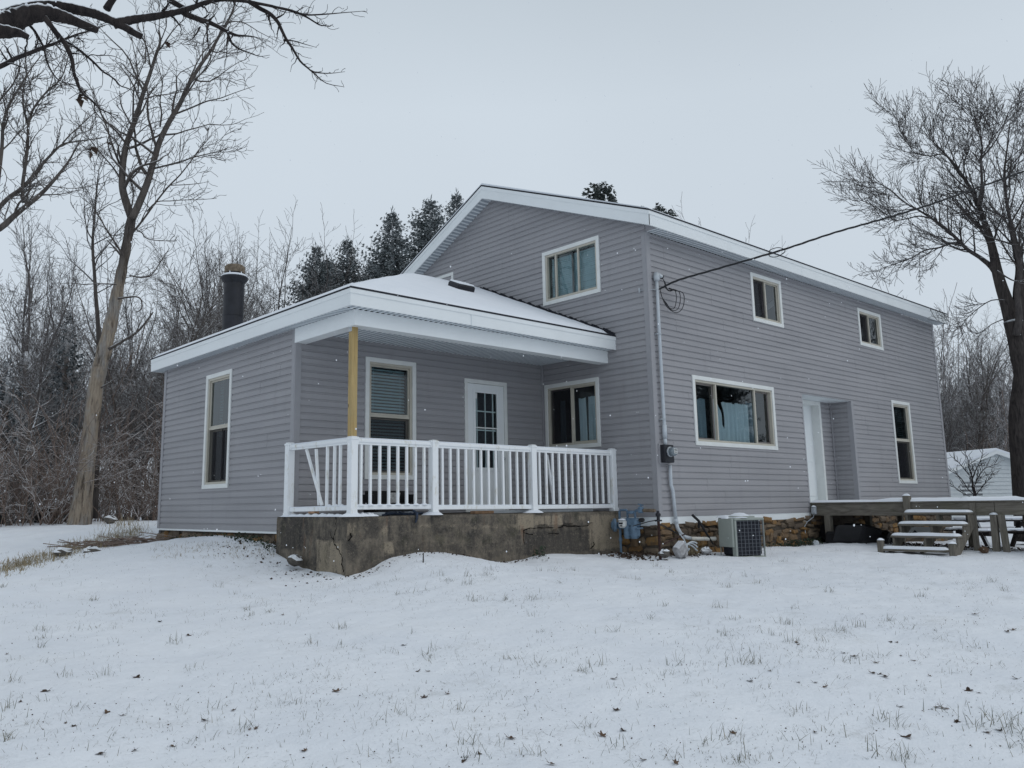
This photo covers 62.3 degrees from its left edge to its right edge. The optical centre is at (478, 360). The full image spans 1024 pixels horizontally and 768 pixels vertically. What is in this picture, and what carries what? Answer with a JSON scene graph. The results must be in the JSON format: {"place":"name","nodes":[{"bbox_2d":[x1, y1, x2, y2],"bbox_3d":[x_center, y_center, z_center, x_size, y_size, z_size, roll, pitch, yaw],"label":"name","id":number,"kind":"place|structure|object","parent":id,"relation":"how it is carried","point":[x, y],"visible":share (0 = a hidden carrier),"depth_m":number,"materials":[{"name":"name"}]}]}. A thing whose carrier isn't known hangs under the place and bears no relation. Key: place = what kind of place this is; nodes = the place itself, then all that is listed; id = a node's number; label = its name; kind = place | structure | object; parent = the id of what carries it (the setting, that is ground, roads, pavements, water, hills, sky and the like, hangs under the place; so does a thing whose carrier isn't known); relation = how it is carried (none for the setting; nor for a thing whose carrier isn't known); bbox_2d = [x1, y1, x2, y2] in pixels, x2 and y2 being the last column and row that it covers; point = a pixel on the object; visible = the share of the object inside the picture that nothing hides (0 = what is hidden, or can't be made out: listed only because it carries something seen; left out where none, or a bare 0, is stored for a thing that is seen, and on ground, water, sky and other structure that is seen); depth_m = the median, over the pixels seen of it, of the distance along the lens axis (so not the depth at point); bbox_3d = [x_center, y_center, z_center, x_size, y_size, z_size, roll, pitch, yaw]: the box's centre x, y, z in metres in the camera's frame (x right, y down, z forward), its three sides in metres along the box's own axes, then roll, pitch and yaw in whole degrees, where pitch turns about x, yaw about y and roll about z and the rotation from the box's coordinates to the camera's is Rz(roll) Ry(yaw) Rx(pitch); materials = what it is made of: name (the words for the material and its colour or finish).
{"place":"outdoors","nodes":[
{"label":"outdoors","id":0,"kind":"place"},
{"bbox_2d":[0,515,709,575],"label":"dry grass","id":1,"kind":"structure","parent":0,"point":[28,559],"depth_m":14.96,"materials":[{"name":"brown plant"}]},
{"bbox_2d":[0,512,1023,767],"bbox_3d":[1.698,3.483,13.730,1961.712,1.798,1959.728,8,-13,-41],"label":"ground","id":2,"kind":"structure","parent":0,"point":[264,640],"depth_m":6.95,"materials":[{"name":"white snow"}]},
{"bbox_2d":[0,355,53,523],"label":"spruce tree","id":3,"kind":"object","parent":2,"relation":"on","point":[6,399],"visible":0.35,"depth_m":25.35,"materials":[{"name":"green plant"}]},
{"bbox_2d":[0,203,86,486],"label":"bare tree","id":4,"kind":"object","parent":2,"relation":"on","point":[22,343],"visible":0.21,"depth_m":34.89,"materials":[{"name":"brown plant"}]},
{"bbox_2d":[0,183,101,521],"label":"bare tree","id":5,"kind":"object","parent":2,"relation":"on","point":[29,312],"visible":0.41,"depth_m":30.43,"materials":[{"name":"brown plant"}]},
{"bbox_2d":[0,230,105,525],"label":"bare tree","id":6,"kind":"object","parent":2,"relation":"on","point":[40,366],"visible":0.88,"depth_m":23.11,"materials":[{"name":"brown plant"}]},
{"bbox_2d":[33,496,72,520],"bbox_3d":[-12.097,4.194,24.120,0.311,0.745,1.156,-6,-11,26],"label":"fallen log","id":7,"kind":"object","parent":2,"relation":"on","point":[36,517],"visible":0.3,"depth_m":23.70,"materials":[{"name":"brown plant"}]},
{"bbox_2d":[0,240,121,469],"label":"bare tree","id":8,"kind":"object","parent":2,"relation":"on","point":[43,397],"visible":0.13,"depth_m":33.28,"materials":[{"name":"brown plant"}]},
{"bbox_2d":[12,313,110,522],"bbox_3d":[-13.495,2.202,26.791,4.087,7.856,3.860,2,-10,-14],"label":"spruce tree","id":9,"kind":"object","parent":2,"relation":"on","point":[66,368],"visible":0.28,"depth_m":27.08,"materials":[{"name":"plant"}]},
{"bbox_2d":[52,547,72,555],"bbox_3d":[-7.321,3.375,14.906,0.331,0.190,0.326,8,-13,-41],"label":"rock","id":10,"kind":"object","parent":2,"relation":"on","point":[60,551],"visible":0.77,"depth_m":14.79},
{"bbox_2d":[0,18,133,231],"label":"bare tree","id":11,"kind":"object","parent":2,"relation":"on","point":[25,199],"visible":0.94,"depth_m":18.37,"materials":[{"name":"brown plant"}]},
{"bbox_2d":[10,224,131,454],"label":"bare tree","id":12,"kind":"object","parent":2,"relation":"on","point":[69,309],"visible":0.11,"depth_m":42.01,"materials":[{"name":"brown plant"}]},
{"bbox_2d":[1,280,146,489],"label":"bare tree","id":13,"kind":"object","parent":2,"relation":"on","point":[80,359],"visible":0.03,"depth_m":39.93,"materials":[{"name":"brown plant"}]},
{"bbox_2d":[0,322,162,524],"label":"bare shrub","id":14,"kind":"object","parent":2,"relation":"on","point":[63,500],"visible":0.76,"depth_m":22.12,"materials":[{"name":"red plant"}]},
{"bbox_2d":[83,546,100,552],"bbox_3d":[-6.837,3.355,14.945,0.299,0.175,0.308,8,-13,-41],"label":"rock","id":15,"kind":"object","parent":2,"relation":"on","point":[93,548],"visible":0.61,"depth_m":14.86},
{"bbox_2d":[43,532,173,548],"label":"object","id":16,"kind":"object","parent":2,"relation":"on","point":[126,539],"visible":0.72,"depth_m":16.34,"materials":[{"name":"red plant"}]},
{"bbox_2d":[104,515,117,523],"bbox_3d":[-9.242,4.006,21.307,0.314,0.237,0.273,3,-10,-20],"label":"rock","id":17,"kind":"object","parent":2,"relation":"on","point":[110,519],"visible":0.93,"depth_m":21.20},
{"bbox_2d":[36,113,188,518],"bbox_3d":[-10.368,-1.356,23.368,3.718,11.246,3.539,8,-13,-41],"label":"sapling","id":18,"kind":"object","parent":2,"relation":"on","point":[96,489],"visible":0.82,"depth_m":23.31,"materials":[{"name":"brown plant"}]},
{"bbox_2d":[39,285,193,520],"bbox_3d":[-12.652,1.481,31.712,6.654,9.552,5.834,-3,-10,13],"label":"bare tree","id":19,"kind":"object","parent":2,"relation":"on","point":[90,347],"visible":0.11,"depth_m":31.06,"materials":[{"name":"brown plant"}]},
{"bbox_2d":[80,247,152,519],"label":"bare tree","id":20,"kind":"object","parent":2,"relation":"on","point":[130,349],"visible":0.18,"depth_m":39.23,"materials":[{"name":"brown plant"}]},
{"bbox_2d":[11,202,266,519],"bbox_3d":[-10.784,0.299,27.248,7.144,10.255,6.263,-3,-10,10],"label":"bare tree","id":21,"kind":"object","parent":2,"relation":"on","point":[153,392],"visible":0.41,"depth_m":27.31,"materials":[{"name":"brown plant"}]},
{"bbox_2d":[106,251,191,515],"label":"bare tree","id":22,"kind":"object","parent":2,"relation":"on","point":[149,328],"visible":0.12,"depth_m":40.03,"materials":[{"name":"brown plant"}]},
{"bbox_2d":[110,226,203,519],"bbox_3d":[-13.555,0.408,37.154,4.025,13.638,4.205,-7,-11,32],"label":"bare tree","id":23,"kind":"object","parent":2,"relation":"on","point":[175,294],"visible":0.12,"depth_m":37.42,"materials":[{"name":"brown plant"}]},
{"bbox_2d":[49,0,307,524],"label":"dead tree","id":24,"kind":"object","parent":2,"relation":"on","point":[81,510],"visible":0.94,"depth_m":23.15,"materials":[{"name":"brown plant"}]},
{"bbox_2d":[0,0,367,158],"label":"overhanging tree","id":25,"kind":"object","parent":2,"relation":"on","point":[16,20],"visible":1,"depth_m":7.65,"materials":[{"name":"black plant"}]},
{"bbox_2d":[150,209,233,461],"bbox_3d":[-10.251,0.299,31.180,3.439,11.651,3.592,4,-11,-27],"label":"bare tree","id":26,"kind":"object","parent":2,"relation":"on","point":[208,300],"visible":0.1,"depth_m":31.35,"materials":[{"name":"brown plant"}]},
{"bbox_2d":[116,220,278,455],"bbox_3d":[-9.921,0.085,30.548,4.898,11.752,4.610,-7,-11,31],"label":"bare tree","id":27,"kind":"object","parent":2,"relation":"on","point":[204,275],"visible":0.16,"depth_m":30.82,"materials":[{"name":"brown plant"}]},
{"bbox_2d":[139,227,260,446],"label":"bare tree","id":28,"kind":"object","parent":2,"relation":"on","point":[209,302],"visible":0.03,"depth_m":47.44,"materials":[{"name":"brown plant"}]},
{"bbox_2d":[155,192,263,339],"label":"bare tree","id":29,"kind":"object","parent":2,"relation":"on","point":[206,283],"visible":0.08,"depth_m":34.06,"materials":[{"name":"brown plant"}]},
{"bbox_2d":[144,211,287,378],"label":"bare tree","id":30,"kind":"object","parent":2,"relation":"on","point":[253,282],"visible":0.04,"depth_m":41.07,"materials":[{"name":"brown plant"}]},
{"bbox_2d":[131,213,313,346],"bbox_3d":[-10.399,0.384,37.562,9.731,13.969,8.531,-1,-10,2],"label":"bare tree","id":31,"kind":"object","parent":2,"relation":"on","point":[181,300],"visible":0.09,"depth_m":36.58,"materials":[{"name":"brown plant"}]},
{"bbox_2d":[187,216,284,330],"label":"bare tree","id":32,"kind":"object","parent":2,"relation":"on","point":[223,284],"visible":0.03,"depth_m":33.45,"materials":[{"name":"brown plant"}]},
{"bbox_2d":[219,198,311,320],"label":"bare tree","id":33,"kind":"object","parent":2,"relation":"on","point":[280,288],"visible":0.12,"depth_m":40.18,"materials":[{"name":"brown plant"}]},
{"bbox_2d":[185,212,383,327],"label":"bare tree","id":34,"kind":"object","parent":2,"relation":"on","point":[347,272],"visible":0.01,"depth_m":43.93,"materials":[{"name":"brown plant"}]},
{"bbox_2d":[287,554,302,566],"bbox_3d":[-2.699,2.943,12.467,0.253,0.192,0.229,-3,-10,14],"label":"rock","id":35,"kind":"object","parent":2,"relation":"on","point":[294,560],"visible":1,"depth_m":12.39,"materials":[{"name":"grey stone"}]},
{"bbox_2d":[276,242,339,307],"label":"spruce tree","id":36,"kind":"object","parent":2,"relation":"on","point":[322,279],"visible":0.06,"depth_m":42.24,"materials":[{"name":"green plant"}]},
{"bbox_2d":[301,202,363,300],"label":"bare tree","id":37,"kind":"object","parent":2,"relation":"on","point":[325,287],"visible":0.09,"depth_m":39.07,"materials":[{"name":"brown plant"}]},
{"bbox_2d":[324,234,369,288],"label":"spruce tree","id":38,"kind":"object","parent":2,"relation":"on","point":[345,249],"visible":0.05,"depth_m":44.71,"materials":[{"name":"green plant"}]},
{"bbox_2d":[357,258,376,280],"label":"spruce tree","id":39,"kind":"object","parent":2,"relation":"on","point":[369,269],"depth_m":50.98,"materials":[{"name":"green plant"}]},
{"bbox_2d":[359,206,420,280],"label":"spruce tree","id":40,"kind":"object","parent":2,"relation":"on","point":[388,257],"visible":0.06,"depth_m":38.88,"materials":[{"name":"green plant"}]},
{"bbox_2d":[372,195,448,276],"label":"spruce tree","id":41,"kind":"object","parent":2,"relation":"on","point":[426,227],"visible":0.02,"depth_m":41.25,"materials":[{"name":"green plant"}]},
{"bbox_2d":[441,189,463,223],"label":"spruce tree","id":42,"kind":"object","parent":2,"relation":"on","point":[457,202],"visible":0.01,"depth_m":48.01,"materials":[{"name":"green plant"}]},
{"bbox_2d":[162,532,822,557],"bbox_3d":[0.691,3.307,15.448,13.670,0.563,4.116,0,-10,-6],"label":"ground ivy","id":43,"kind":"object","parent":2,"relation":"on","point":[541,547],"visible":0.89,"depth_m":14.22,"materials":[{"name":"brown plant"}]},
{"bbox_2d":[0,344,1009,526],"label":"undergrowth","id":44,"kind":"object","parent":2,"relation":"on","point":[145,504],"visible":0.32,"depth_m":23.46,"materials":[{"name":"red plant"}]},
{"bbox_2d":[0,270,1012,517],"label":"wood","id":45,"kind":"object","parent":2,"relation":"on","point":[958,354],"visible":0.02,"depth_m":48.90,"materials":[{"name":"brown plant"}]},
{"bbox_2d":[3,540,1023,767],"bbox_3d":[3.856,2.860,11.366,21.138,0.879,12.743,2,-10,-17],"label":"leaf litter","id":46,"kind":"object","parent":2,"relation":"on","point":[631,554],"visible":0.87,"depth_m":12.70,"materials":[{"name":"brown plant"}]},
{"bbox_2d":[150,183,952,576],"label":"house","id":47,"kind":"structure","parent":2,"relation":"on","point":[532,301],"depth_m":16.03,"materials":[{"name":"grey plastic"}]},
{"bbox_2d":[201,369,233,488],"bbox_3d":[-4.715,1.282,15.621,0.251,2.174,1.127,8,-13,-41],"label":"window","id":48,"kind":"structure","parent":47,"relation":"in","point":[216,446],"depth_m":15.65,"materials":[{"name":"white plastic"}]},
{"bbox_2d":[305,449,323,505],"bbox_3d":[-2.483,1.761,12.813,0.456,0.870,0.041,-10,-13,42],"label":"loose baluster","id":49,"kind":"object","parent":47,"relation":"on","point":[314,477],"visible":1,"depth_m":12.79,"materials":[{"name":"plastic"}]},
{"bbox_2d":[315,449,319,505],"bbox_3d":[-2.427,1.760,12.795,0.126,0.854,0.045,-7,-12,34],"label":"loose baluster","id":50,"kind":"object","parent":47,"relation":"on","point":[317,469],"visible":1,"depth_m":12.80,"materials":[{"name":"plastic"}]},
{"bbox_2d":[359,512,413,515],"bbox_3d":[-1.448,2.287,12.612,1.100,0.050,0.140,7,-12,-38],"label":"trim board","id":51,"kind":"object","parent":47,"relation":"on","point":[379,513],"depth_m":12.53,"materials":[{"name":"grey plastic"}]},
{"bbox_2d":[362,491,413,512],"bbox_3d":[-1.461,2.336,13.892,0.854,0.400,0.342,8,-13,-41],"label":"storage bin","id":52,"kind":"object","parent":47,"relation":"on","point":[392,497],"visible":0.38,"depth_m":13.92,"materials":[{"name":"plastic"}]},
{"bbox_2d":[363,356,416,479],"bbox_3d":[-1.567,1.025,14.756,1.115,2.128,0.200,8,-13,-41],"label":"window","id":53,"kind":"structure","parent":47,"relation":"in","point":[376,425],"depth_m":14.78,"materials":[{"name":"white plastic"}]},
{"bbox_2d":[382,510,423,522],"bbox_3d":[-1.053,2.343,12.737,0.835,0.196,0.423,8,-13,-41],"label":"folded tarp","id":54,"kind":"object","parent":47,"relation":"on","point":[416,513],"visible":0.96,"depth_m":12.66,"materials":[{"name":"plastic"}]},
{"bbox_2d":[453,378,508,512],"bbox_3d":[0.120,1.577,16.100,1.400,2.600,0.207,8,-13,-41],"label":"porch door","id":55,"kind":"structure","parent":47,"relation":"in","point":[485,406],"depth_m":16.19,"materials":[{"name":"white paint"}]},
{"bbox_2d":[470,511,493,513],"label":"wood block","id":56,"kind":"structure","parent":47,"relation":"on","point":[481,512],"depth_m":13.66,"materials":[{"name":"brown wood"}]},
{"bbox_2d":[494,510,525,512],"bbox_3d":[0.417,2.528,14.152,1.000,0.045,0.120,8,-13,-42],"label":"trim board","id":57,"kind":"object","parent":47,"relation":"on","point":[509,511],"depth_m":14.17,"materials":[{"name":"grey plastic"}]},
{"bbox_2d":[547,455,551,496],"bbox_3d":[1.260,2.072,14.785,0.154,0.855,0.047,3,-10,-19],"label":"loose baluster","id":58,"kind":"object","parent":47,"relation":"on","point":[548,468],"visible":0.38,"depth_m":14.79,"materials":[{"name":"plastic"}]},
{"bbox_2d":[542,234,601,306],"bbox_3d":[1.903,-1.781,17.088,0.161,1.183,1.586,8,-13,-41],"label":"window","id":59,"kind":"structure","parent":47,"relation":"in","point":[560,269],"depth_m":17.13,"materials":[{"name":"white plastic"}]},
{"bbox_2d":[544,377,601,447],"bbox_3d":[1.898,1.074,16.678,0.198,1.370,1.482,8,-13,-41],"label":"window","id":60,"kind":"structure","parent":47,"relation":"in","point":[559,398],"depth_m":16.70,"materials":[{"name":"white plastic"}]},
{"bbox_2d":[611,504,655,552],"bbox_3d":[2.700,3.016,14.868,0.277,0.992,0.978,8,-13,-41],"label":"gas meter","id":61,"kind":"object","parent":47,"relation":"attached to","point":[626,524],"visible":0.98,"depth_m":14.88,"materials":[{"name":"blue metal"}]},
{"bbox_2d":[638,272,691,539],"bbox_3d":[3.447,0.770,15.294,0.860,4.878,0.382,3,-10,-22],"label":"service mast","id":62,"kind":"object","parent":47,"relation":"attached to","point":[667,453],"visible":0.99,"depth_m":15.14,"materials":[{"name":"grey plastic"}]},
{"bbox_2d":[659,171,1023,312],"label":"power cable","id":63,"kind":"object","parent":62,"relation":"attached to","point":[756,257],"visible":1,"depth_m":15.78,"materials":[{"name":"black rubber"}]},
{"bbox_2d":[691,514,713,544],"bbox_3d":[4.019,3.051,15.293,0.479,0.555,0.154,5,-11,-29],"label":"bent pipe","id":64,"kind":"object","parent":47,"relation":"attached to","point":[699,523],"visible":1,"depth_m":15.29,"materials":[{"name":"black rubber"}]},
{"bbox_2d":[690,375,777,449],"bbox_3d":[5.078,1.095,17.017,2.987,1.372,0.313,8,-13,-41],"label":"window","id":65,"kind":"structure","parent":47,"relation":"in","point":[739,430],"depth_m":17.02,"materials":[{"name":"white plastic"}]},
{"bbox_2d":[749,272,783,328],"bbox_3d":[6.214,-1.293,18.350,1.277,1.099,0.138,8,-13,-41],"label":"window","id":66,"kind":"structure","parent":47,"relation":"in","point":[758,282],"depth_m":18.29,"materials":[{"name":"white plastic"}]},
{"bbox_2d":[803,505,816,533],"bbox_3d":[6.980,3.400,18.109,0.656,0.589,0.113,3,-10,-21],"label":"outlet box","id":67,"kind":"object","parent":47,"relation":"attached to","point":[813,509],"visible":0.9,"depth_m":18.20,"materials":[{"name":"grey plastic"}]},
{"bbox_2d":[802,399,827,501],"bbox_3d":[7.720,2.127,19.856,1.130,2.384,0.255,8,-13,-41],"label":"entrance door","id":68,"kind":"structure","parent":47,"relation":"in","point":[811,409],"depth_m":20.11,"materials":[{"name":"white"}]},
{"bbox_2d":[856,307,883,350],"bbox_3d":[9.951,-0.784,21.593,1.338,0.994,0.138,8,-13,-41],"label":"window","id":69,"kind":"structure","parent":47,"relation":"in","point":[863,316],"depth_m":21.54,"materials":[{"name":"white plastic"}]},
{"bbox_2d":[890,399,917,483],"bbox_3d":[11.002,2.130,22.044,1.151,2.168,0.206,8,-13,-41],"label":"window","id":70,"kind":"structure","parent":47,"relation":"in","point":[906,466],"depth_m":22.09,"materials":[{"name":"white plastic"}]},
{"bbox_2d":[582,181,617,202],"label":"pine tree","id":71,"kind":"object","parent":2,"relation":"on","point":[597,194],"visible":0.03,"depth_m":39.16,"materials":[{"name":"green plant"}]},
{"bbox_2d":[633,511,678,559],"bbox_3d":[3.182,3.036,14.513,1.170,0.912,0.275,5,-11,-32],"label":"pipe post","id":72,"kind":"object","parent":2,"relation":"on","point":[658,515],"visible":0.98,"depth_m":14.35,"materials":[{"name":"black metal"}]},
{"bbox_2d":[663,533,684,544],"bbox_3d":[3.398,3.088,14.654,0.026,0.158,0.897,-8,-12,36],"label":"iron rod","id":73,"kind":"object","parent":72,"relation":"on","point":[673,539],"visible":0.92,"depth_m":14.58,"materials":[{"name":"brown metal"}]},
{"bbox_2d":[643,202,677,216],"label":"pine tree","id":74,"kind":"object","parent":2,"relation":"on","point":[662,210],"visible":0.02,"depth_m":42.40,"materials":[{"name":"green plant"}]},
{"bbox_2d":[658,549,669,557],"bbox_3d":[3.135,3.255,14.286,0.218,0.163,0.185,4,-11,-26],"label":"rock","id":75,"kind":"object","parent":2,"relation":"on","point":[663,553],"visible":1,"depth_m":14.22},
{"bbox_2d":[672,541,687,557],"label":"rock","id":76,"kind":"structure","parent":2,"relation":"on","point":[679,548],"depth_m":14.50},
{"bbox_2d":[679,534,697,550],"bbox_3d":[3.688,3.187,14.833,0.345,0.310,0.254,8,-13,-41],"label":"hose coil","id":77,"kind":"object","parent":2,"relation":"on","point":[690,543],"visible":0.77,"depth_m":14.86,"materials":[{"name":"grey plastic"}]},
{"bbox_2d":[700,546,711,554],"bbox_3d":[4.083,3.402,15.124,0.215,0.165,0.214,3,-10,-20],"label":"rock","id":78,"kind":"object","parent":2,"relation":"on","point":[705,550],"visible":1,"depth_m":15.07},
{"bbox_2d":[716,513,765,556],"bbox_3d":[4.717,3.147,15.265,0.703,0.798,0.618,3,-10,-21],"label":"air conditioner","id":79,"kind":"object","parent":2,"relation":"on","point":[734,541],"visible":0.93,"depth_m":15.07,"materials":[{"name":"paint"}]},
{"bbox_2d":[692,537,715,540],"bbox_3d":[4.061,3.212,15.278,0.532,0.082,0.078,3,-11,-22],"label":"refrigerant line","id":80,"kind":"object","parent":79,"relation":"attached to","point":[703,538],"visible":0.96,"depth_m":15.25,"materials":[{"name":"white plastic"}]},
{"bbox_2d":[820,523,892,543],"bbox_3d":[8.213,3.818,18.227,1.923,0.629,1.353,8,-13,-41],"label":"tarp heap","id":81,"kind":"object","parent":2,"relation":"on","point":[856,533],"visible":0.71,"depth_m":17.63,"materials":[{"name":"plastic"}]},
{"bbox_2d":[810,494,1023,555],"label":"wooden deck","id":82,"kind":"structure","parent":2,"relation":"on","point":[995,509],"depth_m":16.04,"materials":[{"name":"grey wood"}]},
{"bbox_2d":[908,527,930,532],"bbox_3d":[9.179,3.545,17.622,0.042,0.170,0.600,6,-12,-35],"label":"white board","id":83,"kind":"object","parent":82,"relation":"on","point":[919,529],"visible":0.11,"depth_m":17.59,"materials":[{"name":"black wood"}]},
{"bbox_2d":[811,61,1023,541],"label":"tree","id":84,"kind":"object","parent":2,"relation":"on","point":[1012,309],"visible":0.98,"depth_m":23.49,"materials":[{"name":"brown plant"}]},
{"bbox_2d":[906,297,995,450],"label":"bare tree","id":85,"kind":"object","parent":2,"relation":"on","point":[953,389],"visible":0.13,"depth_m":42.88,"materials":[{"name":"brown plant"}]},
{"bbox_2d":[934,330,983,451],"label":"bare tree","id":86,"kind":"object","parent":2,"relation":"on","point":[955,441],"visible":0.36,"depth_m":37.66,"materials":[{"name":"brown plant"}]},
{"bbox_2d":[934,293,1000,449],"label":"bare tree","id":87,"kind":"object","parent":2,"relation":"on","point":[949,353],"visible":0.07,"depth_m":51.80,"materials":[{"name":"brown plant"}]},
{"bbox_2d":[935,341,999,447],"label":"bare tree","id":88,"kind":"object","parent":2,"relation":"on","point":[956,392],"visible":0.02,"depth_m":50.84,"materials":[{"name":"brown plant"}]},
{"bbox_2d":[934,302,1012,451],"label":"bare tree","id":89,"kind":"object","parent":2,"relation":"on","point":[983,420],"visible":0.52,"depth_m":38.70,"materials":[{"name":"brown plant"}]},
{"bbox_2d":[948,446,1001,496],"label":"bare tree","id":90,"kind":"object","parent":2,"relation":"on","point":[974,490],"visible":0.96,"depth_m":26.20,"materials":[{"name":"brown plant"}]},
{"bbox_2d":[943,306,1008,450],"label":"bare tree","id":91,"kind":"object","parent":2,"relation":"on","point":[980,359],"visible":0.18,"depth_m":42.37,"materials":[{"name":"brown plant"}]},
{"bbox_2d":[951,299,1004,447],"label":"bare tree","id":92,"kind":"object","parent":2,"relation":"on","point":[970,371],"visible":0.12,"depth_m":49.55,"materials":[{"name":"brown plant"}]},
{"bbox_2d":[946,448,1012,519],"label":"shed","id":93,"kind":"structure","parent":2,"relation":"on","point":[1001,485],"depth_m":32.14,"materials":[{"name":"white"}]},
{"bbox_2d":[962,482,982,495],"bbox_3d":[18.654,5.471,31.840,0.716,1.768,0.439,8,-13,-41],"label":"door","id":94,"kind":"structure","parent":93,"relation":"in","point":[978,486],"depth_m":31.95,"materials":[{"name":"white"}]},
{"bbox_2d":[946,307,1012,450],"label":"bare tree","id":95,"kind":"object","parent":2,"relation":"on","point":[990,356],"visible":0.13,"depth_m":53.05,"materials":[{"name":"brown plant"}]},
{"bbox_2d":[978,546,988,553],"bbox_3d":[9.215,3.457,15.434,0.175,0.140,0.172,8,-13,-41],"label":"rock","id":96,"kind":"object","parent":2,"relation":"on","point":[983,549],"visible":1,"depth_m":15.39,"materials":[{"name":"beige stone"}]},
{"bbox_2d":[944,516,1023,546],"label":"picnic table","id":97,"kind":"object","parent":2,"relation":"on","point":[1015,531],"visible":0.61,"depth_m":20.39,"materials":[{"name":"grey wood"}]},
{"bbox_2d":[980,337,1012,450],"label":"bare tree","id":98,"kind":"object","parent":2,"relation":"on","point":[1004,398],"visible":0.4,"depth_m":40.04,"materials":[{"name":"brown plant"}]},
{"bbox_2d":[0,0,1023,510],"label":"sky","id":99,"kind":"structure","parent":0,"point":[660,74],"materials":[{"name":"grey"}]},
{"bbox_2d":[6,1,1022,561],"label":"falling snow","id":100,"kind":"structure","parent":0,"point":[566,381],"depth_m":5.87,"materials":[{"name":"white snow"}]},
{"bbox_2d":[540,509,592,511],"bbox_3d":[1.478,2.659,14.980,1.500,0.040,0.120,7,-13,-39],"label":"trim board","id":101,"kind":"object","parent":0,"point":[575,510],"depth_m":15.04,"materials":[{"name":"grey plastic"}]}
]}

